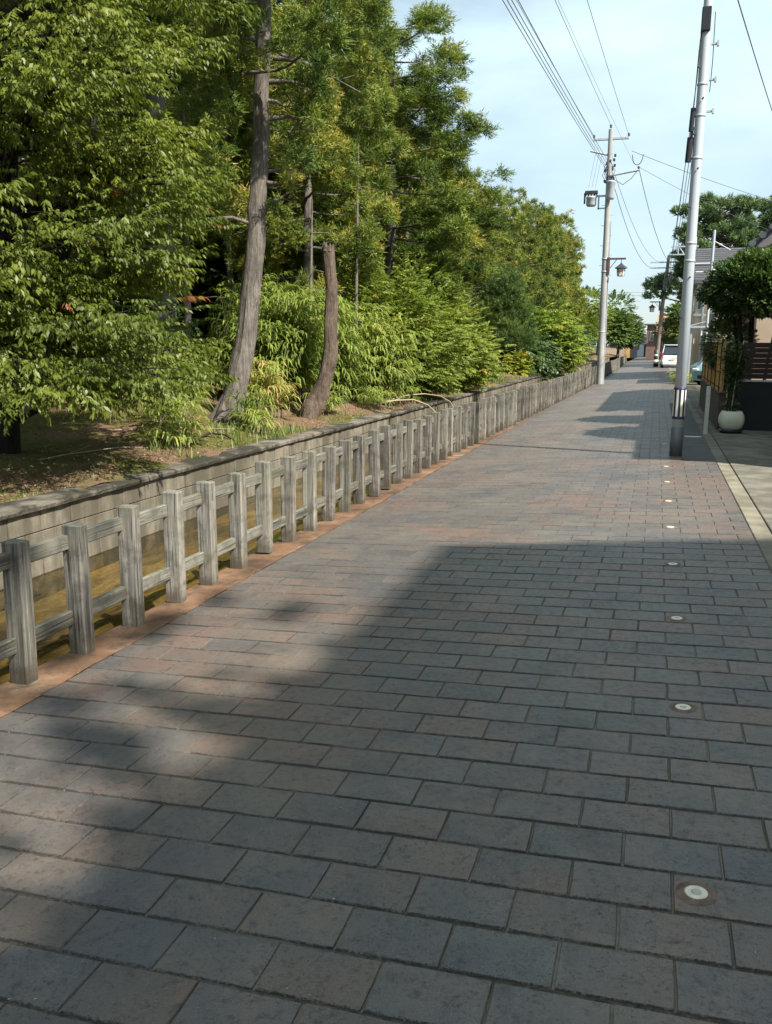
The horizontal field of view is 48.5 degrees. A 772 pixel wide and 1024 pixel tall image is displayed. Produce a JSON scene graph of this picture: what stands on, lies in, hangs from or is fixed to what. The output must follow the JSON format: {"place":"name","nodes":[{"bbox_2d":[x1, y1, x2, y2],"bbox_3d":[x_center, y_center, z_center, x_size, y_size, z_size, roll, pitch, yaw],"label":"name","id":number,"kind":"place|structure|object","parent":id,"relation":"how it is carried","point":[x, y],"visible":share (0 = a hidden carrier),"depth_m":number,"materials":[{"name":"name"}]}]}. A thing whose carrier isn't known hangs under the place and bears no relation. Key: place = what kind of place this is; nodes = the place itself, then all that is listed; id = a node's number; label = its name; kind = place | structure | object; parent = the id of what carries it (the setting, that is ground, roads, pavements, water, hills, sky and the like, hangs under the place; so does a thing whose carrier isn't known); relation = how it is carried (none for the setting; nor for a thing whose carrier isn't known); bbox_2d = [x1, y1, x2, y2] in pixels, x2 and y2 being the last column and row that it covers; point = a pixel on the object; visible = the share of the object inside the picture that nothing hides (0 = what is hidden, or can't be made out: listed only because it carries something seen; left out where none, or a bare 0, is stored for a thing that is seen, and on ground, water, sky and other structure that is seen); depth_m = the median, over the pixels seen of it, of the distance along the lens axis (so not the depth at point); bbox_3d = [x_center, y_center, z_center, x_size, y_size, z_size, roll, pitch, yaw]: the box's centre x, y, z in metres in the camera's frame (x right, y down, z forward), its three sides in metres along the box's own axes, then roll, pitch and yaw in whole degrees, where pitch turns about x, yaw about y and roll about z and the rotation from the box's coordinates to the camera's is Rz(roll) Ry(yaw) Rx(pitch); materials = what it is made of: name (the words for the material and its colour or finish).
{"place":"outdoors","nodes":[
{"label":"outdoors","id":0,"kind":"place"},
{"bbox_2d":[0,427,453,684],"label":"canal bed","id":1,"kind":"object","parent":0,"point":[105,579],"depth_m":7.64,"materials":[{"name":"soil"}]},
{"bbox_2d":[0,350,615,503],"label":"wooded bank","id":2,"kind":"structure","parent":0,"point":[30,462],"depth_m":11.02,"materials":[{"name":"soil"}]},
{"bbox_2d":[18,2,141,275],"bbox_3d":[-7.015,-8.243,15.263,5.705,12.685,5.859,9,14,37],"label":"cedar tree","id":3,"kind":"object","parent":2,"relation":"on","point":[25,143],"visible":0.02,"depth_m":16.45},
{"bbox_2d":[38,446,144,459],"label":"fallen branch","id":4,"kind":"object","parent":2,"relation":"on","point":[88,451],"visible":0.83,"depth_m":9.50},
{"bbox_2d":[16,0,183,305],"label":"broadleaf tree","id":5,"kind":"object","parent":2,"relation":"on","point":[37,138],"visible":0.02,"depth_m":11.93,"materials":[{"name":"green plant"}]},
{"bbox_2d":[19,233,208,392],"bbox_3d":[-6.234,-3.502,16.750,5.230,3.774,5.718,-5,12,-26],"label":"understorey shrub","id":6,"kind":"object","parent":2,"relation":"on","point":[103,312],"visible":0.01,"depth_m":16.41,"materials":[{"name":"green plant"}]},
{"bbox_2d":[0,0,263,453],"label":"broadleaf tree","id":7,"kind":"object","parent":2,"relation":"on","point":[57,349],"visible":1,"depth_m":8.17,"materials":[{"name":"green plant"}]},
{"bbox_2d":[57,3,225,321],"bbox_3d":[-6.063,-8.581,21.540,4.632,10.692,4.634,-3,12,-19],"label":"cedar tree","id":8,"kind":"object","parent":2,"relation":"on","point":[190,119],"visible":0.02,"depth_m":21.63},
{"bbox_2d":[38,0,247,338],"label":"cedar tree","id":9,"kind":"object","parent":2,"relation":"on","point":[187,80],"visible":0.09,"depth_m":16.56,"materials":[{"name":"green plant"}]},
{"bbox_2d":[106,299,205,397],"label":"bamboo clump","id":10,"kind":"object","parent":2,"relation":"on","point":[183,329],"visible":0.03,"depth_m":15.30,"materials":[{"name":"green plant"}]},
{"bbox_2d":[128,392,212,427],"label":"dwarf bamboo","id":11,"kind":"object","parent":2,"relation":"on","point":[170,409],"visible":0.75,"depth_m":11.76,"materials":[{"name":"green plant"}]},
{"bbox_2d":[136,415,215,446],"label":"dwarf bamboo","id":12,"kind":"object","parent":2,"relation":"on","point":[184,439],"visible":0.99,"depth_m":10.78,"materials":[{"name":"green plant"}]},
{"bbox_2d":[138,357,216,420],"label":"dwarf bamboo","id":13,"kind":"object","parent":2,"relation":"on","point":[203,393],"visible":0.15,"depth_m":12.73,"materials":[{"name":"green plant"}]},
{"bbox_2d":[168,57,198,387],"bbox_3d":[-3.896,-5.200,16.549,1.014,6.701,1.462,-3,12,-17],"label":"sapling","id":14,"kind":"object","parent":2,"relation":"on","point":[187,305],"visible":0.14,"depth_m":16.73,"materials":[{"name":"brown wood"}]},
{"bbox_2d":[205,114,241,330],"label":"sapling","id":15,"kind":"object","parent":2,"relation":"on","point":[229,274],"visible":0.22,"depth_m":19.51,"materials":[{"name":"brown wood"}]},
{"bbox_2d":[164,80,301,316],"bbox_3d":[-4.645,-9.783,25.295,5.313,11.813,5.456,-3,12,-15],"label":"cedar tree","id":16,"kind":"object","parent":2,"relation":"on","point":[174,92],"visible":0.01,"depth_m":24.44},
{"bbox_2d":[104,0,375,426],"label":"cedar tree","id":17,"kind":"object","parent":2,"relation":"on","point":[259,64],"visible":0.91,"depth_m":12.98,"materials":[{"name":"green plant"}]},
{"bbox_2d":[176,233,324,379],"bbox_3d":[-3.772,-5.013,22.602,6.102,4.790,6.671,4,12,17],"label":"understorey shrub","id":18,"kind":"object","parent":2,"relation":"on","point":[210,277],"visible":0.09,"depth_m":21.06,"materials":[{"name":"green plant"}]},
{"bbox_2d":[224,386,280,431],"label":"dwarf bamboo","id":19,"kind":"object","parent":2,"relation":"on","point":[248,405],"visible":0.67,"depth_m":13.30,"materials":[{"name":"green plant"}]},
{"bbox_2d":[228,408,281,433],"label":"dwarf bamboo","id":20,"kind":"object","parent":2,"relation":"on","point":[252,416],"visible":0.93,"depth_m":12.78,"materials":[{"name":"green plant"}]},
{"bbox_2d":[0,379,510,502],"bbox_3d":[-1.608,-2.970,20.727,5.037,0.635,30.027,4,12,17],"label":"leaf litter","id":21,"kind":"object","parent":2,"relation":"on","point":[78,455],"visible":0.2,"depth_m":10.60,"materials":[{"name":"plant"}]},
{"bbox_2d":[214,357,301,418],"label":"bamboo clump","id":22,"kind":"object","parent":2,"relation":"on","point":[266,380],"visible":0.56,"depth_m":14.35,"materials":[{"name":"green plant"}]},
{"bbox_2d":[200,273,344,411],"bbox_3d":[-2.292,-3.334,16.811,2.783,2.662,2.786,-2,11,-12],"label":"bamboo clump","id":23,"kind":"object","parent":2,"relation":"on","point":[267,339],"visible":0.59,"depth_m":16.29,"materials":[{"name":"green plant"}]},
{"bbox_2d":[202,264,351,393],"bbox_3d":[-2.383,-4.140,19.595,3.203,3.069,3.186,4,12,17],"label":"bamboo clump","id":24,"kind":"object","parent":2,"relation":"on","point":[238,291],"visible":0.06,"depth_m":18.96,"materials":[{"name":"green plant"}]},
{"bbox_2d":[176,0,390,306],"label":"cedar tree","id":25,"kind":"object","parent":2,"relation":"on","point":[319,219],"visible":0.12,"depth_m":20.88,"materials":[{"name":"green plant"}]},
{"bbox_2d":[197,0,411,386],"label":"cedar tree","id":26,"kind":"object","parent":2,"relation":"on","point":[335,165],"visible":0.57,"depth_m":18.86,"materials":[{"name":"green plant"}]},
{"bbox_2d":[257,290,372,405],"bbox_3d":[-1.526,-3.334,17.575,2.688,2.378,2.525,-7,13,-34],"label":"bamboo clump","id":27,"kind":"object","parent":2,"relation":"on","point":[343,362],"visible":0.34,"depth_m":17.23,"materials":[{"name":"green plant"}]},
{"bbox_2d":[299,241,337,417],"bbox_3d":[-1.256,-3.159,15.547,0.773,3.375,0.390,0,11,-1],"label":"tree snag","id":28,"kind":"object","parent":2,"relation":"on","point":[313,404],"visible":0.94,"depth_m":15.54,"materials":[{"name":"brown plant"}]},
{"bbox_2d":[303,199,346,389],"bbox_3d":[-1.570,-4.323,18.135,1.116,4.402,1.603,9,14,37],"label":"sapling","id":29,"kind":"object","parent":2,"relation":"on","point":[311,272],"visible":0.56,"depth_m":18.02,"materials":[{"name":"brown wood"}]},
{"bbox_2d":[302,384,349,414],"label":"dwarf bamboo","id":30,"kind":"object","parent":2,"relation":"on","point":[331,404],"visible":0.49,"depth_m":16.06,"materials":[{"name":"green plant"}]},
{"bbox_2d":[133,374,530,458],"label":"edge grass","id":31,"kind":"structure","parent":2,"relation":"on","point":[266,431],"depth_m":12.52,"materials":[{"name":"plant"}]},
{"bbox_2d":[232,0,439,318],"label":"cedar tree","id":32,"kind":"object","parent":2,"relation":"on","point":[402,200],"visible":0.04,"depth_m":24.80,"materials":[{"name":"green plant"}]},
{"bbox_2d":[322,144,377,332],"bbox_3d":[-0.842,-5.164,19.071,1.096,5.701,1.498,4,12,17],"label":"sapling","id":33,"kind":"object","parent":2,"relation":"on","point":[356,265],"visible":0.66,"depth_m":18.95,"materials":[{"name":"brown wood"}]},
{"bbox_2d":[349,386,405,408],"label":"dwarf bamboo","id":34,"kind":"object","parent":2,"relation":"on","point":[377,398],"visible":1,"depth_m":17.55,"materials":[{"name":"green plant"}]},
{"bbox_2d":[331,301,427,405],"bbox_3d":[-0.440,-3.411,18.585,2.595,2.254,2.628,4,12,17],"label":"bamboo clump","id":35,"kind":"object","parent":2,"relation":"on","point":[374,362],"visible":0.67,"depth_m":18.37,"materials":[{"name":"green plant"}]},
{"bbox_2d":[380,385,424,403],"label":"dwarf bamboo","id":36,"kind":"object","parent":2,"relation":"on","point":[397,395],"visible":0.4,"depth_m":19.57,"materials":[{"name":"green plant"}]},
{"bbox_2d":[318,250,489,399],"bbox_3d":[0.265,-4.388,20.720,4.589,3.708,5.340,4,12,17],"label":"maple shrub","id":37,"kind":"object","parent":2,"relation":"on","point":[431,348],"visible":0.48,"depth_m":20.00,"materials":[{"name":"green plant"}]},
{"bbox_2d":[302,0,514,336],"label":"cedar tree","id":38,"kind":"object","parent":2,"relation":"on","point":[451,236],"visible":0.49,"depth_m":22.60,"materials":[{"name":"green plant"}]},
{"bbox_2d":[361,67,468,319],"bbox_3d":[0.809,-9.345,28.321,4.240,9.996,4.083,-1,11,-9],"label":"cedar tree","id":39,"kind":"object","parent":2,"relation":"on","point":[416,184],"visible":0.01,"depth_m":27.18,"materials":[{"name":"green plant"}]},
{"bbox_2d":[407,354,459,397],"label":"bamboo clump","id":40,"kind":"object","parent":2,"relation":"on","point":[427,382],"visible":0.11,"depth_m":22.05,"materials":[{"name":"green plant"}]},
{"bbox_2d":[422,174,474,333],"bbox_3d":[1.872,-9.383,33.322,3.589,7.980,3.686,3,11,11],"label":"cedar tree","id":41,"kind":"object","parent":2,"relation":"on","point":[472,293],"visible":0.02,"depth_m":33.08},
{"bbox_2d":[393,297,516,391],"bbox_3d":[1.620,-4.842,24.828,3.879,2.994,4.298,-5,12,-27],"label":"maple shrub","id":42,"kind":"object","parent":2,"relation":"on","point":[481,365],"visible":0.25,"depth_m":24.27,"materials":[{"name":"green plant"}]},
{"bbox_2d":[430,293,505,360],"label":"understorey shrub","id":43,"kind":"object","parent":2,"relation":"on","point":[472,305],"visible":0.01,"depth_m":33.13,"materials":[{"name":"green plant"}]},
{"bbox_2d":[464,166,488,262],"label":"cedar tree","id":44,"kind":"object","parent":2,"relation":"on","point":[477,174],"depth_m":53.56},
{"bbox_2d":[460,189,506,359],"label":"cedar tree","id":45,"kind":"object","parent":2,"relation":"on","point":[491,254],"visible":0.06,"depth_m":36.35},
{"bbox_2d":[464,186,538,319],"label":"cedar tree","id":46,"kind":"object","parent":2,"relation":"on","point":[506,248],"visible":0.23,"depth_m":41.19,"materials":[{"name":"plant"}]},
{"bbox_2d":[473,265,539,372],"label":"pine tree","id":47,"kind":"object","parent":2,"relation":"on","point":[506,316],"visible":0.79,"depth_m":33.24,"materials":[{"name":"green plant"}]},
{"bbox_2d":[475,186,548,320],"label":"cedar tree","id":48,"kind":"object","parent":2,"relation":"on","point":[527,252],"visible":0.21,"depth_m":46.37,"materials":[{"name":"plant"}]},
{"bbox_2d":[498,348,535,376],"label":"shrub","id":49,"kind":"object","parent":2,"relation":"on","point":[519,370],"visible":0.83,"depth_m":36.81,"materials":[{"name":"green plant"}]},
{"bbox_2d":[493,323,567,381],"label":"shrub","id":50,"kind":"object","parent":2,"relation":"on","point":[544,358],"visible":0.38,"depth_m":38.65,"materials":[{"name":"green plant"}]},
{"bbox_2d":[499,197,565,312],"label":"cedar tree","id":51,"kind":"object","parent":2,"relation":"on","point":[542,227],"visible":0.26,"depth_m":51.44,"materials":[{"name":"plant"}]},
{"bbox_2d":[518,201,570,314],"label":"cedar tree","id":52,"kind":"object","parent":2,"relation":"on","point":[553,234],"visible":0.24,"depth_m":55.83,"materials":[{"name":"plant"}]},
{"bbox_2d":[531,203,579,316],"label":"cedar tree","id":53,"kind":"object","parent":2,"relation":"on","point":[571,261],"visible":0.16,"depth_m":60.72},
{"bbox_2d":[521,295,597,376],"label":"maple shrub","id":54,"kind":"object","parent":2,"relation":"on","point":[564,330],"visible":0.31,"depth_m":43.09,"materials":[{"name":"green plant"}]},
{"bbox_2d":[534,209,587,327],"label":"cedar tree","id":55,"kind":"object","parent":2,"relation":"on","point":[570,273],"visible":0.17,"depth_m":65.40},
{"bbox_2d":[553,233,587,311],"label":"cedar tree","id":56,"kind":"object","parent":2,"relation":"on","point":[576,280],"visible":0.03,"depth_m":71.50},
{"bbox_2d":[570,313,597,361],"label":"understorey shrub","id":57,"kind":"object","parent":2,"relation":"on","point":[592,342],"depth_m":66.22,"materials":[{"name":"green plant"}]},
{"bbox_2d":[581,288,616,342],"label":"broadleaf tree","id":58,"kind":"object","parent":2,"relation":"on","point":[591,315],"visible":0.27,"depth_m":86.90,"materials":[{"name":"plant"}]},
{"bbox_2d":[581,284,636,354],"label":"broadleaf tree","id":59,"kind":"object","parent":2,"relation":"on","point":[623,322],"visible":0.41,"depth_m":97.10,"materials":[{"name":"plant"}]},
{"bbox_2d":[605,345,637,357],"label":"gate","id":60,"kind":"structure","parent":2,"relation":"on","point":[631,353],"depth_m":119.48,"materials":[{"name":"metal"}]},
{"bbox_2d":[606,313,646,358],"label":"broadleaf tree","id":61,"kind":"object","parent":2,"relation":"on","point":[638,335],"visible":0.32,"depth_m":110.44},
{"bbox_2d":[0,357,771,1023],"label":"paved lane","id":62,"kind":"structure","parent":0,"point":[502,803],"depth_m":3.37,"materials":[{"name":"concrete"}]},
{"bbox_2d":[584,124,639,383],"bbox_3d":[9.674,-11.063,37.467,2.280,11.052,0.806,4,12,17],"label":"utility pole","id":63,"kind":"object","parent":62,"relation":"on","point":[609,195],"visible":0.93,"depth_m":37.28,"materials":[{"name":"concrete"}]},
{"bbox_2d":[502,0,607,171],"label":"overhead wire","id":64,"kind":"object","parent":63,"relation":"attached to","point":[548,77],"visible":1,"depth_m":23.07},
{"bbox_2d":[507,0,607,168],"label":"overhead wire","id":65,"kind":"object","parent":63,"relation":"attached to","point":[551,76],"visible":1,"depth_m":22.86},
{"bbox_2d":[511,0,607,164],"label":"overhead wire","id":66,"kind":"object","parent":63,"relation":"attached to","point":[553,73],"visible":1,"depth_m":22.95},
{"bbox_2d":[518,0,607,160],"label":"overhead wire","id":67,"kind":"object","parent":63,"relation":"attached to","point":[557,72],"visible":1,"depth_m":22.86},
{"bbox_2d":[606,257,626,276],"bbox_3d":[10.084,-10.686,37.401,0.877,0.817,0.477,4,12,17],"label":"street lantern","id":68,"kind":"object","parent":63,"relation":"attached to","point":[620,267],"visible":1,"depth_m":37.32,"materials":[{"name":"grey metal"}]},
{"bbox_2d":[650,255,674,366],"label":"utility pole","id":69,"kind":"object","parent":62,"relation":"on","point":[656,352],"visible":0.86,"depth_m":65.43,"materials":[{"name":"metal"}]},
{"bbox_2d":[669,702,696,712],"bbox_3d":[1.342,0.882,3.875,0.124,0.009,0.124,1,11,17],"label":"ground light","id":70,"kind":"object","parent":62,"relation":"in","point":[681,707],"visible":1,"depth_m":3.87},
{"bbox_2d":[670,403,714,459],"bbox_3d":[6.311,-1.901,18.130,0.442,0.021,12.770,4,12,17],"label":"asphalt patch","id":71,"kind":"object","parent":62,"relation":"on","point":[695,448],"visible":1,"depth_m":14.23,"materials":[{"name":"asphalt"}]},
{"bbox_2d":[669,0,718,456],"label":"utility pole","id":72,"kind":"object","parent":62,"relation":"on","point":[697,115],"visible":0.97,"depth_m":11.99,"materials":[{"name":"paint"}]},
{"bbox_2d":[675,881,717,905],"bbox_3d":[0.927,1.137,2.562,0.124,0.009,0.124,1,11,17],"label":"ground light","id":73,"kind":"object","parent":62,"relation":"in","point":[696,893],"visible":1,"depth_m":2.56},
{"bbox_2d":[667,365,771,571],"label":"gutter kerb","id":74,"kind":"structure","parent":62,"relation":"on","point":[759,530],"depth_m":9.04,"materials":[{"name":"concrete"}]},
{"bbox_2d":[703,386,710,433],"bbox_3d":[5.787,-1.820,15.466,0.070,0.880,0.077,4,12,17],"label":"marker post","id":75,"kind":"object","parent":74,"relation":"on","point":[706,414],"visible":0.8,"depth_m":15.44,"materials":[{"name":"paint"}]},
{"bbox_2d":[19,0,771,345],"label":"sky","id":76,"kind":"structure","parent":0,"point":[650,48],"materials":[{"name":"blue"}]},
{"bbox_2d":[588,346,633,360],"bbox_3d":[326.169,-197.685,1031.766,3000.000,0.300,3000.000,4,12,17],"label":"ground","id":77,"kind":"structure","parent":0,"point":[629,359],"depth_m":165.45,"materials":[{"name":"soil"}]},
{"bbox_2d":[0,358,609,611],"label":"retaining wall","id":78,"kind":"structure","parent":77,"relation":"on","point":[34,519],"depth_m":9.08,"materials":[{"name":"concrete"}]},
{"bbox_2d":[0,361,628,717],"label":"canal curb","id":79,"kind":"structure","parent":77,"relation":"on","point":[57,671],"depth_m":5.73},
{"bbox_2d":[0,355,626,684],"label":"timber fence","id":80,"kind":"object","parent":79,"relation":"on","point":[425,442],"visible":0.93,"depth_m":6.66,"materials":[{"name":"grey wood"}]},
{"bbox_2d":[673,370,753,430],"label":"parking ground","id":81,"kind":"structure","parent":0,"point":[693,395],"depth_m":25.58,"materials":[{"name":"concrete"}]},
{"bbox_2d":[692,365,701,384],"bbox_3d":[14.210,-5.839,34.641,4.010,1.450,2.000,-7,13,-34],"label":"parked car","id":82,"kind":"object","parent":81,"relation":"on","point":[696,373],"visible":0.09,"depth_m":34.01,"materials":[{"name":"teal metal"}]},
{"bbox_2d":[686,319,716,383],"bbox_3d":[14.344,-7.078,37.581,2.280,2.830,4.450,4,12,17],"label":"carport","id":83,"kind":"object","parent":81,"relation":"on","point":[691,329],"visible":0.23,"depth_m":35.88,"materials":[{"name":"silver metal"}]},
{"bbox_2d":[699,378,726,429],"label":"wall","id":84,"kind":"structure","parent":81,"relation":"on","point":[715,408],"depth_m":17.42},
{"bbox_2d":[701,341,726,391],"bbox_3d":[7.369,-3.374,19.414,0.092,0.951,7.100,4,12,17],"label":"bamboo screen","id":85,"kind":"object","parent":84,"relation":"on","point":[713,378],"visible":0.65,"depth_m":17.36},
{"bbox_2d":[700,230,730,386],"bbox_3d":[11.653,-7.048,30.277,0.727,5.550,0.108,-1,11,-7],"label":"steel pipe pole","id":86,"kind":"object","parent":81,"relation":"on","point":[711,266],"visible":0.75,"depth_m":29.86,"materials":[{"name":"metal"}]},
{"bbox_2d":[687,248,744,378],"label":"house","id":87,"kind":"structure","parent":81,"relation":"on","point":[702,264],"depth_m":40.87,"materials":[{"name":"tile"}]},
{"bbox_2d":[698,316,759,390],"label":"garden shrub","id":88,"kind":"object","parent":81,"relation":"on","point":[724,326],"visible":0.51,"depth_m":17.57,"materials":[{"name":"green plant"}]},
{"bbox_2d":[694,243,771,409],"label":"clipped tree","id":89,"kind":"object","parent":81,"relation":"on","point":[728,289],"visible":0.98,"depth_m":16.53,"materials":[{"name":"green plant"}]},
{"bbox_2d":[723,224,771,397],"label":"house","id":90,"kind":"structure","parent":81,"relation":"on","point":[763,327],"depth_m":19.44,"materials":[{"name":"tile"}]},
{"bbox_2d":[733,380,771,430],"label":"garden wall","id":91,"kind":"structure","parent":81,"relation":"on","point":[754,400],"depth_m":16.22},
{"bbox_2d":[738,343,771,379],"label":"slat fence","id":92,"kind":"object","parent":91,"relation":"on","point":[759,353],"visible":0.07,"depth_m":16.10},
{"bbox_2d":[709,429,771,462],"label":"driveway slab","id":93,"kind":"structure","parent":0,"point":[750,446],"depth_m":13.72,"materials":[{"name":"concrete"}]},
{"bbox_2d":[718,410,744,433],"bbox_3d":[6.320,-1.653,15.707,0.456,0.395,0.456,4,12,17],"label":"planter pot","id":94,"kind":"object","parent":93,"relation":"on","point":[730,422],"visible":0.95,"depth_m":15.54,"materials":[{"name":"ceramic"}]},
{"bbox_2d":[717,336,752,411],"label":"climbing plant","id":95,"kind":"object","parent":94,"relation":"on","point":[735,380],"visible":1,"depth_m":15.51,"materials":[{"name":"green plant"}]},
{"bbox_2d":[729,462,771,503],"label":"driveway slab","id":96,"kind":"structure","parent":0,"point":[755,479],"depth_m":10.26,"materials":[{"name":"concrete"}]},
{"bbox_2d":[737,0,771,110],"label":"overhead wire","id":97,"kind":"object","parent":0,"point":[753,51],"visible":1,"depth_m":20.62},
{"bbox_2d":[754,503,771,533],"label":"driveway slab","id":98,"kind":"structure","parent":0,"point":[764,511],"depth_m":8.21,"materials":[{"name":"concrete"}]},
{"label":"far right ground","id":99,"kind":"structure","parent":0,"visible":0},
{"bbox_2d":[644,315,678,359],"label":"house","id":100,"kind":"structure","parent":99,"relation":"on","point":[650,346],"depth_m":98.87,"materials":[{"name":"red brick"}]},
{"bbox_2d":[652,301,680,344],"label":"broadleaf tree","id":101,"kind":"object","parent":99,"relation":"on","point":[670,323],"visible":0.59,"depth_m":81.06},
{"bbox_2d":[659,344,677,367],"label":"parked van","id":102,"kind":"object","parent":99,"relation":"on","point":[669,355],"visible":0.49,"depth_m":61.89,"materials":[{"name":"white metal"}]},
{"bbox_2d":[641,190,762,303],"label":"pine tree","id":103,"kind":"object","parent":99,"relation":"on","point":[729,232],"visible":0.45,"depth_m":63.25,"materials":[{"name":"plant"}]},
{"bbox_2d":[733,194,771,246],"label":"pine tree","id":104,"kind":"object","parent":99,"relation":"on","point":[764,217],"visible":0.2,"depth_m":66.37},
{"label":"crossing street","id":105,"kind":"structure","parent":0,"visible":0},
{"bbox_2d":[625,327,646,356],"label":"house","id":106,"kind":"structure","parent":105,"relation":"on","point":[641,350],"depth_m":130.16,"materials":[{"name":"grey glass"}]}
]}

